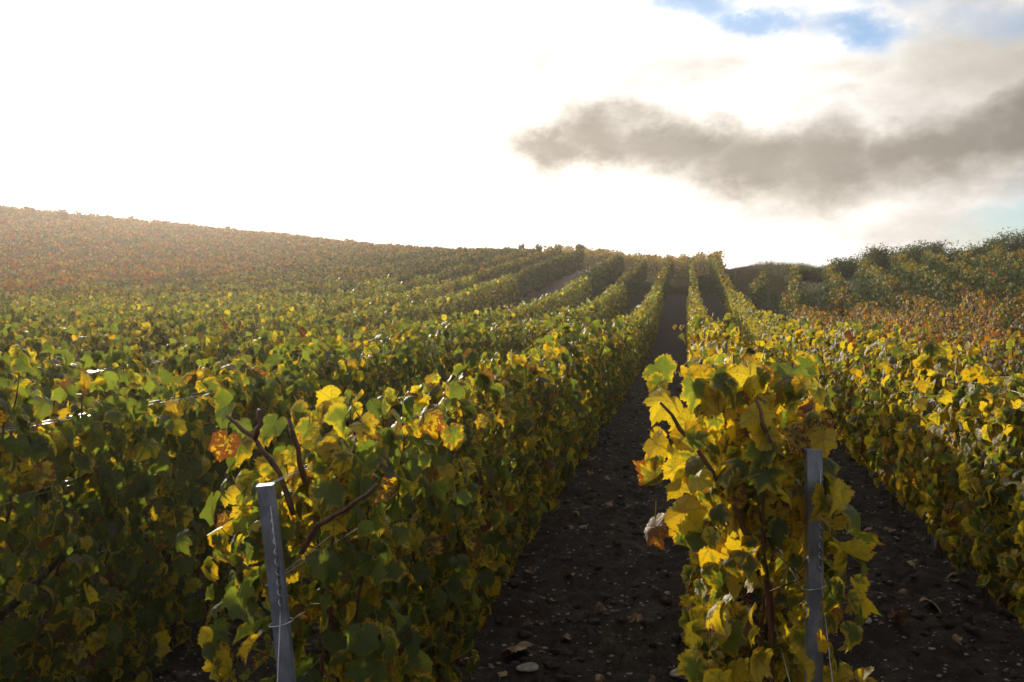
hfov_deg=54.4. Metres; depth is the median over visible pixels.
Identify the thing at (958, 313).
grapevine
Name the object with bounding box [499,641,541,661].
fallen leaf
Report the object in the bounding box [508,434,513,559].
wooden stake
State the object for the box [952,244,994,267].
shrub
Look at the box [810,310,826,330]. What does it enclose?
grapevine
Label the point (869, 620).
stone
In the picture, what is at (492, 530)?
grapevine
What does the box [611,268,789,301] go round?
headland grass
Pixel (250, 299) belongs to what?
grapevine
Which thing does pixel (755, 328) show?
grapevine
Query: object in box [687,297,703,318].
grapevine
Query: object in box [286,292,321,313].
grapevine
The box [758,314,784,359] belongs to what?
grapevine
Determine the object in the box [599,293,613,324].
grapevine
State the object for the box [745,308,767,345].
grapevine
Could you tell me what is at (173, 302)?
grapevine
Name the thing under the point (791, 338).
grapevine
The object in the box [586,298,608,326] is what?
grapevine
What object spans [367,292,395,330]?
grapevine
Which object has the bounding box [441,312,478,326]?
grapevine
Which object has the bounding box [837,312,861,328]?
grapevine
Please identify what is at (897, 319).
grapevine
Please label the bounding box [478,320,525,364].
grapevine
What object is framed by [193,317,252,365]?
grapevine
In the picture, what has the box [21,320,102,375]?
grapevine
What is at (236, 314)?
grapevine
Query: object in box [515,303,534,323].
grapevine
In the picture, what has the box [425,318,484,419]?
grapevine
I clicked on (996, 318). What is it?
grapevine
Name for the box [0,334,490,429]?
trellis wire
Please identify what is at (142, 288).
grapevine
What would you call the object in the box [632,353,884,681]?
grapevine
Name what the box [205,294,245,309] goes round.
grapevine
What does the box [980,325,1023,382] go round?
grapevine
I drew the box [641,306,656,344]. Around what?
grapevine
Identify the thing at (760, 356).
grapevine
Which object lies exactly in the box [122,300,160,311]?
grapevine
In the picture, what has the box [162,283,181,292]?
grapevine
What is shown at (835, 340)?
grapevine
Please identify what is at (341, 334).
grapevine
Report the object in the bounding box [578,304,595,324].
grapevine
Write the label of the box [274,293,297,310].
grapevine
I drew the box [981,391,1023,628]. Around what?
grapevine
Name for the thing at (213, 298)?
grapevine
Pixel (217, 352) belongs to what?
trellis wire
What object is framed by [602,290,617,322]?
grapevine
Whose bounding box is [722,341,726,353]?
wooden stake
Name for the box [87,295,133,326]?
grapevine
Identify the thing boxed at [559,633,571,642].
fallen leaf
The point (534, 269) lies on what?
green vineyard
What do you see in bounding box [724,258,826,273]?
tall grass
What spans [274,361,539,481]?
trellis wire
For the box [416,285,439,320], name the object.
grapevine
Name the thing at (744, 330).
grapevine
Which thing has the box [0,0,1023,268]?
sky
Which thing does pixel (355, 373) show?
grapevine
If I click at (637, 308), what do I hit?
grapevine
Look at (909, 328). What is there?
grapevine
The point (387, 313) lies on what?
grapevine
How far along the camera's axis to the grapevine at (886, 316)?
18.20 m
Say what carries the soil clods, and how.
on the ground at (928, 664)
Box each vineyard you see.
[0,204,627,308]
[0,243,734,382]
[543,245,726,276]
[748,244,1023,322]
[784,272,1023,373]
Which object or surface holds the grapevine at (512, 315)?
on the ground at (928, 664)
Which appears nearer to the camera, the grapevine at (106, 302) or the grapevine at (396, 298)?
the grapevine at (106, 302)
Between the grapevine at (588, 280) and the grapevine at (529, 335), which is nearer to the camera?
the grapevine at (529, 335)
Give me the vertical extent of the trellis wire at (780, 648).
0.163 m
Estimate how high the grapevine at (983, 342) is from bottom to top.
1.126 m
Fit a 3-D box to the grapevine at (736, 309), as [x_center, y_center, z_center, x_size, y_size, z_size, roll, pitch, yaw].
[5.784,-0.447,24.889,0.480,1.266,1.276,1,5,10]
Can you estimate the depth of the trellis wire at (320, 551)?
2.47 m
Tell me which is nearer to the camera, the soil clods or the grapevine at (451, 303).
the soil clods
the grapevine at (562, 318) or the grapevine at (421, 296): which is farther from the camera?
the grapevine at (421, 296)
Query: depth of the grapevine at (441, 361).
7.96 m
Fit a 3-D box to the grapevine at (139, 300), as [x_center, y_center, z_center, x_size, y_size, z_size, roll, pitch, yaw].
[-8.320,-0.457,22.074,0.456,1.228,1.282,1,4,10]
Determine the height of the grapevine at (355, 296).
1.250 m
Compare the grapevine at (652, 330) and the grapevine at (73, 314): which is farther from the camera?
the grapevine at (652, 330)
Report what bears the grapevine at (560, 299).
on the ground at (928, 664)
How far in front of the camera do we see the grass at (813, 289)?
37.79 m
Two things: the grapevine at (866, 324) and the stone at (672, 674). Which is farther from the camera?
the grapevine at (866, 324)
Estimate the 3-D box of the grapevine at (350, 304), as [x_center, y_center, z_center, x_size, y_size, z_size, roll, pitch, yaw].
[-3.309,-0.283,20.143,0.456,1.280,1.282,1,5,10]
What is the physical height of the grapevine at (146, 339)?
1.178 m
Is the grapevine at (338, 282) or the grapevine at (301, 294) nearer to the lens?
the grapevine at (301, 294)
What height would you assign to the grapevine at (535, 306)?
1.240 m
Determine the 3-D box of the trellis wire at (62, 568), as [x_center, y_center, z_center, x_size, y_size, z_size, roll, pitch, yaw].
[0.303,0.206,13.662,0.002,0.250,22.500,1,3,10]
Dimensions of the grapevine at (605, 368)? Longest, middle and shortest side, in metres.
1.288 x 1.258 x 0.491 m
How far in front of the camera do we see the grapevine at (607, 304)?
24.45 m
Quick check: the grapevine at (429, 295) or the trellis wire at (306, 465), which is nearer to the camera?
the trellis wire at (306, 465)
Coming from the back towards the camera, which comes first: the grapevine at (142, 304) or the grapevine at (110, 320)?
the grapevine at (142, 304)
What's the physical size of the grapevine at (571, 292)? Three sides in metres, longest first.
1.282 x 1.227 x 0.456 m
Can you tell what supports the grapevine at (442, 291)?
on the ground at (928, 664)
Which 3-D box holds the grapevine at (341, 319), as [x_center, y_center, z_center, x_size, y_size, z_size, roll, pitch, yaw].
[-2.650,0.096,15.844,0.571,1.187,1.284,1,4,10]
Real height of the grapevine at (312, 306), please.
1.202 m
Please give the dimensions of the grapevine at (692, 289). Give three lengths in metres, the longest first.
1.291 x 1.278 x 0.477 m
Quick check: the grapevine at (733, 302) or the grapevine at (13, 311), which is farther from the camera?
the grapevine at (733, 302)
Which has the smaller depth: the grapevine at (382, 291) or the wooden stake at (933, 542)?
the wooden stake at (933, 542)
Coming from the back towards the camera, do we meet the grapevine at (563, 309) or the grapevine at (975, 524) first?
the grapevine at (563, 309)
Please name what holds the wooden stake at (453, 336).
on the ground at (928, 664)
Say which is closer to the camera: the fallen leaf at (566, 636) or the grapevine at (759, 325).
the fallen leaf at (566, 636)
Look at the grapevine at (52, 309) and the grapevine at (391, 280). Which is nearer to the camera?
the grapevine at (52, 309)
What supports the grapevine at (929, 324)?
on the ground at (928, 664)
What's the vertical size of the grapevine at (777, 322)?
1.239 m
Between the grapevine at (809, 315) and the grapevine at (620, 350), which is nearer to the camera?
the grapevine at (620, 350)
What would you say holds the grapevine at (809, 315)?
on the ground at (928, 664)
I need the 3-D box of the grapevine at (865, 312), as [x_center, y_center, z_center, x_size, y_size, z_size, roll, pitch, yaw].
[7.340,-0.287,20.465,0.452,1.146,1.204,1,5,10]
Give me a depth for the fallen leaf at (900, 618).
4.21 m
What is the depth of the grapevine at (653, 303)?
24.14 m
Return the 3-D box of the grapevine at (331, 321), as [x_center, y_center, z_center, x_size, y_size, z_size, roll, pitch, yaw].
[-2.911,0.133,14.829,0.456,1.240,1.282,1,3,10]
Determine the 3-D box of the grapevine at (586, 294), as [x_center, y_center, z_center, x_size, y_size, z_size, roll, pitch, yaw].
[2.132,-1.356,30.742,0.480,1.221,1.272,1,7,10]
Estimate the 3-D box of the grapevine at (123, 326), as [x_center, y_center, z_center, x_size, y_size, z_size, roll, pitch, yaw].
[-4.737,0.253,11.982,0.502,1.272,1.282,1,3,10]
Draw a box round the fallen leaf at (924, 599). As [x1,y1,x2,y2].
[919,597,940,611]
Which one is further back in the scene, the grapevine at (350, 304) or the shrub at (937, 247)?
the shrub at (937, 247)
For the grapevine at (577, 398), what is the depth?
7.01 m
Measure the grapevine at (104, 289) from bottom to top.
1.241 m
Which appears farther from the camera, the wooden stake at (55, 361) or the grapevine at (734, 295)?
the grapevine at (734, 295)
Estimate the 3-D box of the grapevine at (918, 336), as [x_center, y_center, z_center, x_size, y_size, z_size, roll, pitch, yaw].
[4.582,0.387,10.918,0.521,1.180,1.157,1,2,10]
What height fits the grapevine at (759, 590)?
1.280 m
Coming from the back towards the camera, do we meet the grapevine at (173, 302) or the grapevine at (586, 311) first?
the grapevine at (173, 302)
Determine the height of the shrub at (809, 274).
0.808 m
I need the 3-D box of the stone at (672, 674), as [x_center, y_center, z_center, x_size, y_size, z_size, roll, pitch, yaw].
[0.620,1.237,3.705,0.064,0.037,0.064,2,4,38]
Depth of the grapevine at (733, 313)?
25.80 m
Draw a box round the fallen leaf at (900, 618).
[887,607,909,626]
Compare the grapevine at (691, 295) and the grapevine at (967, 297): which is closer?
the grapevine at (967, 297)
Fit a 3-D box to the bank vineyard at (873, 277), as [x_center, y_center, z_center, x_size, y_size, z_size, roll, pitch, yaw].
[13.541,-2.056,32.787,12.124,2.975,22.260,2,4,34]
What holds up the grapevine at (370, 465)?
on the ground at (928, 664)
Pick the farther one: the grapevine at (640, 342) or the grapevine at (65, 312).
the grapevine at (65, 312)
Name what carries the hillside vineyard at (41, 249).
on the ground at (928, 664)
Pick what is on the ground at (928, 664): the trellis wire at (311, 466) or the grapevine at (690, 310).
the grapevine at (690, 310)
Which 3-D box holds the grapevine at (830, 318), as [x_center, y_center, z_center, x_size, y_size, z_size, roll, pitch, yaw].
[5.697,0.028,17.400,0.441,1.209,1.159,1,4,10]
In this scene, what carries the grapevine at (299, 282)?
on the ground at (928, 664)
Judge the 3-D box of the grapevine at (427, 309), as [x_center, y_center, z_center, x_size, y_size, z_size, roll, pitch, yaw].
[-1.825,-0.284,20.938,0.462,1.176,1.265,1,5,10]
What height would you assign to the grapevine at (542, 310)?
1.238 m
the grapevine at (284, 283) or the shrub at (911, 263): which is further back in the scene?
the shrub at (911, 263)
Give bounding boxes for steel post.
[255,482,305,681]
[801,448,832,681]
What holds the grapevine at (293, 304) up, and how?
on the ground at (928, 664)
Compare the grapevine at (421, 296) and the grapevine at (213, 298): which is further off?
the grapevine at (421, 296)
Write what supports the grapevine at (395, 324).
on the ground at (928, 664)
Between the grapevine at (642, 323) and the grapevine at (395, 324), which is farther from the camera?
the grapevine at (642, 323)
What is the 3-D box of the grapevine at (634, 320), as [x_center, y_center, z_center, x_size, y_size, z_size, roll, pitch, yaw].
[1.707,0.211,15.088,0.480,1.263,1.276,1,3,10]
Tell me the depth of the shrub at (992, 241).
45.56 m
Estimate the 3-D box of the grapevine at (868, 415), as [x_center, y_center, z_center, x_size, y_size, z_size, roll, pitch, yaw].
[2.518,0.557,6.504,0.518,1.224,1.269,1,3,10]
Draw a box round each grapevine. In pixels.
[0,299,42,326]
[0,313,60,337]
[0,321,44,434]
[0,340,157,580]
[0,345,39,576]
[0,350,169,681]
[1,303,67,330]
[1,326,113,423]
[3,295,41,309]
[6,291,49,307]
[17,301,68,321]
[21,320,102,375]
[24,296,72,324]
[29,359,286,681]
[33,292,74,306]
[34,315,103,341]
[49,304,103,340]
[55,294,99,310]
[60,305,92,320]
[64,291,103,309]
[70,280,100,292]
[75,325,172,394]
[77,309,154,373]
[83,302,140,327]
[84,308,144,349]
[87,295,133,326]
[88,296,121,312]
[89,334,233,486]
[90,283,119,299]
[117,293,155,311]
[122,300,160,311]
[123,300,170,314]
[126,306,178,333]
[129,306,195,366]
[131,284,158,293]
[131,318,214,376]
[147,294,186,314]
[148,292,176,305]
[157,301,192,314]
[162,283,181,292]
[163,302,213,346]
[166,290,199,303]
[171,308,229,345]
[172,342,342,583]
[175,385,489,681]
[177,293,208,308]
[191,301,221,325]
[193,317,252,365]
[196,291,231,310]
[197,329,294,418]
[198,306,240,323]
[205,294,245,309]
[206,303,260,351]
[216,283,241,293]
[217,292,247,306]
[222,302,262,323]
[227,311,285,371]
[233,282,255,296]
[235,297,266,312]
[238,305,286,335]
[239,289,268,302]
[246,299,283,321]
[251,291,284,308]
[252,320,333,409]
[262,310,318,337]
[264,285,281,300]
[269,302,309,328]
[272,300,301,312]
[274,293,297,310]
[275,282,293,296]
[278,334,407,526]
[286,280,308,295]
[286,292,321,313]
[287,291,314,311]
[290,304,330,332]
[291,308,336,347]
[308,294,336,331]
[309,327,369,426]
[312,299,347,329]
[320,310,366,354]
[322,281,337,293]
[323,289,353,318]
[327,277,347,292]
[333,296,364,319]
[339,289,366,313]
[339,308,381,336]
[345,329,439,451]
[345,369,523,680]
[346,326,400,397]
[350,297,379,336]
[355,286,378,309]
[357,277,378,301]
[362,304,395,330]
[367,279,387,296]
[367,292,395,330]
[370,285,391,297]
[376,316,430,385]
[377,274,399,295]
[379,292,405,326]
[380,302,415,329]
[381,284,401,302]
[392,281,411,301]
[395,322,469,418]
[396,301,428,325]
[398,291,416,321]
[404,286,428,324]
[407,319,441,348]
[409,275,427,299]
[412,300,439,325]
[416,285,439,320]
[420,274,437,286]
[421,296,449,322]
[423,316,464,355]
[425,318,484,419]
[429,284,447,303]
[436,293,461,322]
[437,279,455,311]
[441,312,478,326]
[442,348,573,583]
[449,290,470,315]
[454,321,507,378]
[457,276,471,301]
[457,288,479,314]
[461,273,478,290]
[463,312,492,347]
[464,283,487,315]
[474,281,495,314]
[474,307,507,332]
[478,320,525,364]
[481,280,501,316]
[486,339,576,532]
[489,312,514,329]
[490,278,508,316]
[496,273,515,307]
[498,304,522,324]
[501,321,538,362]
[503,273,519,308]
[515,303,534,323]
[518,318,546,350]
[520,300,541,320]
[521,331,589,470]
[527,298,546,321]
[529,312,561,329]
[533,297,553,317]
[534,319,555,344]
[536,320,618,459]
[539,293,559,317]
[547,291,564,311]
[551,305,577,328]
[551,312,576,330]
[555,290,569,312]
[557,286,574,311]
[562,282,580,310]
[564,280,582,306]
[565,307,585,328]
[565,321,611,452]
[573,306,590,326]
[574,277,588,299]
[575,284,585,304]
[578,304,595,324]
[580,275,591,303]
[581,302,597,318]
[581,316,637,426]
[581,327,619,426]
[585,298,604,324]
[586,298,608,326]
[593,295,610,320]
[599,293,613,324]
[600,324,629,403]
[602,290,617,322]
[604,284,621,315]
[604,321,633,395]
[606,289,619,317]
[609,284,623,314]
[611,317,636,387]
[615,283,626,314]
[615,313,640,381]
[623,315,642,372]
[624,309,651,380]
[628,310,648,364]
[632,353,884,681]
[634,305,651,345]
[634,306,650,353]
[636,309,651,357]
[638,305,653,346]
[641,298,657,339]
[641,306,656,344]
[644,294,659,328]
[644,294,660,334]
[647,291,660,323]
[648,290,662,324]
[650,286,663,316]
[672,312,737,364]
[674,344,758,397]
[684,312,706,353]
[685,286,697,309]
[685,308,703,335]
[685,315,705,351]
[686,293,700,314]
[686,299,704,321]
[686,303,701,330]
[686,306,707,338]
[686,316,712,361]
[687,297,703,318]
[687,316,711,357]
[687,320,726,406]
[689,357,835,678]
[690,323,743,363]
[693,335,746,364]
[703,338,779,368]
[724,288,735,314]
[726,290,738,319]
[728,291,746,321]
[729,295,745,326]
[731,300,744,326]
[735,298,751,331]
[736,302,753,328]
[738,305,754,335]
[740,307,756,341]
[742,309,757,344]
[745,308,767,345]
[748,310,770,344]
[750,308,777,347]
[755,314,773,355]
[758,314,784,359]
[767,314,795,357]
[772,316,812,361]
[777,317,811,367]
[783,318,825,366]
[789,303,805,322]
[794,326,830,412]
[797,305,822,321]
[804,309,823,321]
[806,324,846,429]
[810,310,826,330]
[812,306,840,324]
[817,321,880,461]
[826,309,846,328]
[829,323,909,483]
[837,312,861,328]
[842,309,879,331]
[846,331,947,512]
[850,300,871,328]
[855,300,881,328]
[860,320,887,332]
[862,321,904,338]
[870,306,905,330]
[878,307,913,337]
[880,340,999,558]
[882,321,914,342]
[888,307,930,343]
[899,290,927,327]
[903,310,939,340]
[906,322,963,371]
[913,295,940,325]
[915,350,1023,612]
[918,317,954,341]
[924,327,980,371]
[926,300,957,335]
[936,321,975,346]
[937,300,972,340]
[938,335,1016,376]
[940,320,1003,373]
[945,307,992,349]
[957,285,997,328]
[971,292,1006,328]
[974,306,1012,368]
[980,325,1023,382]
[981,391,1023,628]
[984,296,1019,338]
[986,331,1023,445]
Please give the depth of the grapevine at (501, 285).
28.93 m
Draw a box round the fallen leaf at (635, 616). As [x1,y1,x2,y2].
[629,613,642,623]
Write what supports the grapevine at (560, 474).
on the ground at (928, 664)
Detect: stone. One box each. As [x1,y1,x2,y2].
[516,662,537,671]
[670,668,684,678]
[864,617,871,623]
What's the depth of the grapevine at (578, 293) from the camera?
28.82 m
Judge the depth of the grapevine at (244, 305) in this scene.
18.38 m
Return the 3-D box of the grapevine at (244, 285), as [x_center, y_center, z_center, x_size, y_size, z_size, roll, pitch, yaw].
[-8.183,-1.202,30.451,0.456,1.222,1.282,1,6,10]
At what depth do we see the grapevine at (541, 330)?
13.19 m
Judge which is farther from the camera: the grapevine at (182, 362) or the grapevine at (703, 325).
the grapevine at (703, 325)
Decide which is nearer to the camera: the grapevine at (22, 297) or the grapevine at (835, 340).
the grapevine at (835, 340)
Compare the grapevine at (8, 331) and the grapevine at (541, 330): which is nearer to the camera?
the grapevine at (8, 331)
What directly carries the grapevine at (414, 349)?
on the ground at (928, 664)
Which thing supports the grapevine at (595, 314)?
on the ground at (928, 664)
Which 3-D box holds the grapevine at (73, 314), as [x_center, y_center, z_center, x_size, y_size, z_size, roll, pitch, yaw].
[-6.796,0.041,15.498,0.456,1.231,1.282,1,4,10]
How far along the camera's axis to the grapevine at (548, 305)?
22.57 m
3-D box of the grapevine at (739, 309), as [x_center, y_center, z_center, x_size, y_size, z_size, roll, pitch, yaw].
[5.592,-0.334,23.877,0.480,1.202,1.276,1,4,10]
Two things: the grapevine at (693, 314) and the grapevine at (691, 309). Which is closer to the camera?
the grapevine at (693, 314)
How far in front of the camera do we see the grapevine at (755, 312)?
18.96 m
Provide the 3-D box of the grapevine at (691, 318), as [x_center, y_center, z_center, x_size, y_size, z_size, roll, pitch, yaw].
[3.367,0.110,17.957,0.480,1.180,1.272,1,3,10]
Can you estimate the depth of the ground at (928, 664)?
4.77 m
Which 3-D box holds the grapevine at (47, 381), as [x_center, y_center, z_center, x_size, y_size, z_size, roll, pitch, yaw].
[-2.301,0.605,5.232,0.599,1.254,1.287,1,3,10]
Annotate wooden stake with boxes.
[51,359,58,561]
[325,344,330,377]
[450,332,454,381]
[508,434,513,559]
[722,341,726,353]
[928,421,936,550]
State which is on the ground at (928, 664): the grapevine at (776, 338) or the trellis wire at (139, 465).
the grapevine at (776, 338)
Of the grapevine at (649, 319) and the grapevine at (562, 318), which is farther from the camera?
the grapevine at (649, 319)
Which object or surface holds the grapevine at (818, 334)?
on the ground at (928, 664)
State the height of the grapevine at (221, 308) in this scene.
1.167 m
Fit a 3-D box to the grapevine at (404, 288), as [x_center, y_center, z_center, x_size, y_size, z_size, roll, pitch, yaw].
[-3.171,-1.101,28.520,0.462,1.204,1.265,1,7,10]
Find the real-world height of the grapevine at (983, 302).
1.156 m
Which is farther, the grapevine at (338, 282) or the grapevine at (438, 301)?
the grapevine at (338, 282)
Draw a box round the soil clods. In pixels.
[27,378,1023,681]
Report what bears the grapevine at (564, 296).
on the ground at (928, 664)
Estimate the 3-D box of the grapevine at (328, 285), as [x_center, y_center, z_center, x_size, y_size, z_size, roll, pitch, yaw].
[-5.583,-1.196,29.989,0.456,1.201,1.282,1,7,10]
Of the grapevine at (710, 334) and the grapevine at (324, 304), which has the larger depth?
the grapevine at (324, 304)
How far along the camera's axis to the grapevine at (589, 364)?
7.71 m
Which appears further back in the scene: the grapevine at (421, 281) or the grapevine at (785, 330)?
the grapevine at (421, 281)
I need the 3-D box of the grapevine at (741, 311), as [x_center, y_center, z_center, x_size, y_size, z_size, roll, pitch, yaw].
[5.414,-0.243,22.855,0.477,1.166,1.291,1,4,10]
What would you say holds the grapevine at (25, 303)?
on the ground at (928, 664)
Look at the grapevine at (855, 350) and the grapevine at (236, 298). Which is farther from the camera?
the grapevine at (236, 298)
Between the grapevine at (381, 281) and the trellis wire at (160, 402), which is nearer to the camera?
the trellis wire at (160, 402)
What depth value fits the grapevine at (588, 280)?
31.90 m
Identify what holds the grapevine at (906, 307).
on the ground at (928, 664)
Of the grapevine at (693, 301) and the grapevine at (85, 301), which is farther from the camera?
the grapevine at (693, 301)
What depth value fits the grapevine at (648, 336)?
18.85 m
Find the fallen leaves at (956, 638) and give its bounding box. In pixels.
[44,382,1008,681]
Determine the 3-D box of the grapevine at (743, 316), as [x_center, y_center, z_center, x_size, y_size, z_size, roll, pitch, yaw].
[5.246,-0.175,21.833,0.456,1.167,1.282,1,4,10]
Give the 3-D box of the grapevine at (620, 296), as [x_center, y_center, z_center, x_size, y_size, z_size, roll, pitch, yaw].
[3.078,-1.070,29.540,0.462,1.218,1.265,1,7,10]
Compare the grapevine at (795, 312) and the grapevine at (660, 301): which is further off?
the grapevine at (660, 301)
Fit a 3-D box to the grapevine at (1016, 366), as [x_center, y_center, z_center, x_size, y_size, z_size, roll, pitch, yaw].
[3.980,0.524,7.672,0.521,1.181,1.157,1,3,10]
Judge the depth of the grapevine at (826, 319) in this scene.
18.62 m
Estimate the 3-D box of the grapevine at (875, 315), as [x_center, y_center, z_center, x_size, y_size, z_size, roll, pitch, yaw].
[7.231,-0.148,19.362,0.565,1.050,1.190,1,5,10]
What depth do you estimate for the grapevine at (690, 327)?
16.09 m
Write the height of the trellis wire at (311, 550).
0.183 m
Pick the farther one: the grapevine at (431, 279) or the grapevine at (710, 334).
the grapevine at (431, 279)
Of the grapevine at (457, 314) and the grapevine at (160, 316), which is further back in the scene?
the grapevine at (457, 314)
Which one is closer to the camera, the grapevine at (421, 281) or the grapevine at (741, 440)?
the grapevine at (741, 440)
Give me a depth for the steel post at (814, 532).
2.16 m
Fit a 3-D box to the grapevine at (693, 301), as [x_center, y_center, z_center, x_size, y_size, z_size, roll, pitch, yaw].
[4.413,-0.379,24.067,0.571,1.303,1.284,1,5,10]
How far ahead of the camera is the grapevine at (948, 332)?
13.95 m
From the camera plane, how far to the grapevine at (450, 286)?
28.34 m
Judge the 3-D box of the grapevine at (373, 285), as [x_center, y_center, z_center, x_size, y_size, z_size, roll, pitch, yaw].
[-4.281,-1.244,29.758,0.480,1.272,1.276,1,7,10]
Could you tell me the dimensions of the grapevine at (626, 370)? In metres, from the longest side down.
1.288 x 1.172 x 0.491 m
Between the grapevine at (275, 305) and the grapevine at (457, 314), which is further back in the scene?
the grapevine at (275, 305)
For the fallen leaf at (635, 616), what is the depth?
4.28 m
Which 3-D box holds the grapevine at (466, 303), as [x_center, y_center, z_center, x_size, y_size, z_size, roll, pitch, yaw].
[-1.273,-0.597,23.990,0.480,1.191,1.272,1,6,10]
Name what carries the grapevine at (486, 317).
on the ground at (928, 664)
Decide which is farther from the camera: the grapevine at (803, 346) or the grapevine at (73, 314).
the grapevine at (73, 314)
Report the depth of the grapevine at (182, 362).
6.24 m
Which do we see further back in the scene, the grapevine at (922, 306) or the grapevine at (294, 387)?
the grapevine at (922, 306)
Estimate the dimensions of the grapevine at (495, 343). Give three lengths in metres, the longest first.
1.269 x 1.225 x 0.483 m
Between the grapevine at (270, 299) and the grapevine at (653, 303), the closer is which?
the grapevine at (270, 299)
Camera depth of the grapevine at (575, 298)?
27.60 m
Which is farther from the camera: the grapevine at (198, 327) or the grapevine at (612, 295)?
the grapevine at (612, 295)
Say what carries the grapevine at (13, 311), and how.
on the ground at (928, 664)
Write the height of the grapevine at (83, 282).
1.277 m
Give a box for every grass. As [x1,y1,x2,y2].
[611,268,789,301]
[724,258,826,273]
[724,264,1023,323]
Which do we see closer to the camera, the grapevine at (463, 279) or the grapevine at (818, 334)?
the grapevine at (818, 334)
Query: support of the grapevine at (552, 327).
on the ground at (928, 664)
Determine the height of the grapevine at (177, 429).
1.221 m
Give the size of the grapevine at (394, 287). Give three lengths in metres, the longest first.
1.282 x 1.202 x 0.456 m
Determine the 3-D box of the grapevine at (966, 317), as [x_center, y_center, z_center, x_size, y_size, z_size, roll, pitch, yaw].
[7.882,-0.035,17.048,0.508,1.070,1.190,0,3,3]
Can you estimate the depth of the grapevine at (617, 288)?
28.63 m
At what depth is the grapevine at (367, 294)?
25.33 m
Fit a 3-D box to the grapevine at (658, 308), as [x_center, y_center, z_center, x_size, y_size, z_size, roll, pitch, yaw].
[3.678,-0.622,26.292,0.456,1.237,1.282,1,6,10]
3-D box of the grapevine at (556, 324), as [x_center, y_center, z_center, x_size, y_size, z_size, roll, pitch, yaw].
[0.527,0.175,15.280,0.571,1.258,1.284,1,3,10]
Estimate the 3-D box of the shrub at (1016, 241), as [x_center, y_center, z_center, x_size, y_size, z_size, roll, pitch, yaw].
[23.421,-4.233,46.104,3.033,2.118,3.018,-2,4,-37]
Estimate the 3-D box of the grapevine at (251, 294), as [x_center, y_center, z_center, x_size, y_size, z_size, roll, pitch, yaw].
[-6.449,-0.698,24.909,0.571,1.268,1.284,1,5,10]
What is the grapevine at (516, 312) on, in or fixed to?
on the ground at (928, 664)
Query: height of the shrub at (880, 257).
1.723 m
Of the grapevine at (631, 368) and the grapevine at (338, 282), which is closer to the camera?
the grapevine at (631, 368)
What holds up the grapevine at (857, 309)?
on the ground at (928, 664)
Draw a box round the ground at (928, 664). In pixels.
[0,240,1023,681]
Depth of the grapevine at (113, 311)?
16.42 m
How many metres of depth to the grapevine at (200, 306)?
19.61 m
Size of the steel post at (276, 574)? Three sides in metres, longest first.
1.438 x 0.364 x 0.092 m
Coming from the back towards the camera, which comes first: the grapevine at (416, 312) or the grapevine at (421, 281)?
the grapevine at (421, 281)
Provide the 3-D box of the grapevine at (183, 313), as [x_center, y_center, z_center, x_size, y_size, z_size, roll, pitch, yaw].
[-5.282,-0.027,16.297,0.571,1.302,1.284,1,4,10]
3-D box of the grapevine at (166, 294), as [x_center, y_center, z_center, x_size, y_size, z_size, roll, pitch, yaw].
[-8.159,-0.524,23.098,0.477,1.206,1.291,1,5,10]
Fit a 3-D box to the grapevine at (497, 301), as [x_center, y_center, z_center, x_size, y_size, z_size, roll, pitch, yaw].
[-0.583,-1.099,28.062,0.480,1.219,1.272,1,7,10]
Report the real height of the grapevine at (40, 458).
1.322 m
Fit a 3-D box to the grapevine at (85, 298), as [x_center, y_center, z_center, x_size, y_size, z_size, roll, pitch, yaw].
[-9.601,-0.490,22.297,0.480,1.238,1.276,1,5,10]
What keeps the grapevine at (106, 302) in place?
on the ground at (928, 664)
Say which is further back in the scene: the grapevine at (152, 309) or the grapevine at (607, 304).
the grapevine at (607, 304)
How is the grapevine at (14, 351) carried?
on the ground at (928, 664)
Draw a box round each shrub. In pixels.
[772,266,824,281]
[816,254,859,277]
[851,242,908,273]
[886,239,958,268]
[886,256,927,273]
[908,240,949,267]
[935,247,979,262]
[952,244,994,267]
[962,237,1022,263]
[991,227,1023,265]
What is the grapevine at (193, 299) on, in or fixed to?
on the ground at (928, 664)
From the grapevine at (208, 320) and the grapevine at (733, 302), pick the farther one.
the grapevine at (733, 302)
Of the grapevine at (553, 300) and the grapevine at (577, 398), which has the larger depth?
the grapevine at (553, 300)
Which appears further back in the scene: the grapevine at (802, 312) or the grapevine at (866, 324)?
the grapevine at (802, 312)
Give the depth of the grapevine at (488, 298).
26.95 m
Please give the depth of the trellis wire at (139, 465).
3.30 m
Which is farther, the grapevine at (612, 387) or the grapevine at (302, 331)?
the grapevine at (612, 387)
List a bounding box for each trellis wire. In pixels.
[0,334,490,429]
[0,532,146,594]
[1,320,565,431]
[1,376,416,504]
[7,372,424,498]
[89,326,451,372]
[265,473,421,586]
[265,494,410,585]
[271,306,646,482]
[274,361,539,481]
[760,572,789,681]
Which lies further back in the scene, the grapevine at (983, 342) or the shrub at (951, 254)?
the shrub at (951, 254)
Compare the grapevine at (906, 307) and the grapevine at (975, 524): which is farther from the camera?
the grapevine at (906, 307)
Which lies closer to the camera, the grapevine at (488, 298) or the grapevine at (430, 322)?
the grapevine at (430, 322)
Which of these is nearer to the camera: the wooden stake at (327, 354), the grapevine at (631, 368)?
the wooden stake at (327, 354)
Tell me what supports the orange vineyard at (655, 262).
on the ground at (928, 664)
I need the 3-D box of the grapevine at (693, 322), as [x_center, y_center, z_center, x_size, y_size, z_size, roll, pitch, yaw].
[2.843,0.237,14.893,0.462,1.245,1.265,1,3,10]
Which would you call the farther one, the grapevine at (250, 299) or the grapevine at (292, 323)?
the grapevine at (250, 299)
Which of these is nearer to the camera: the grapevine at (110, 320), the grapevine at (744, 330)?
the grapevine at (110, 320)

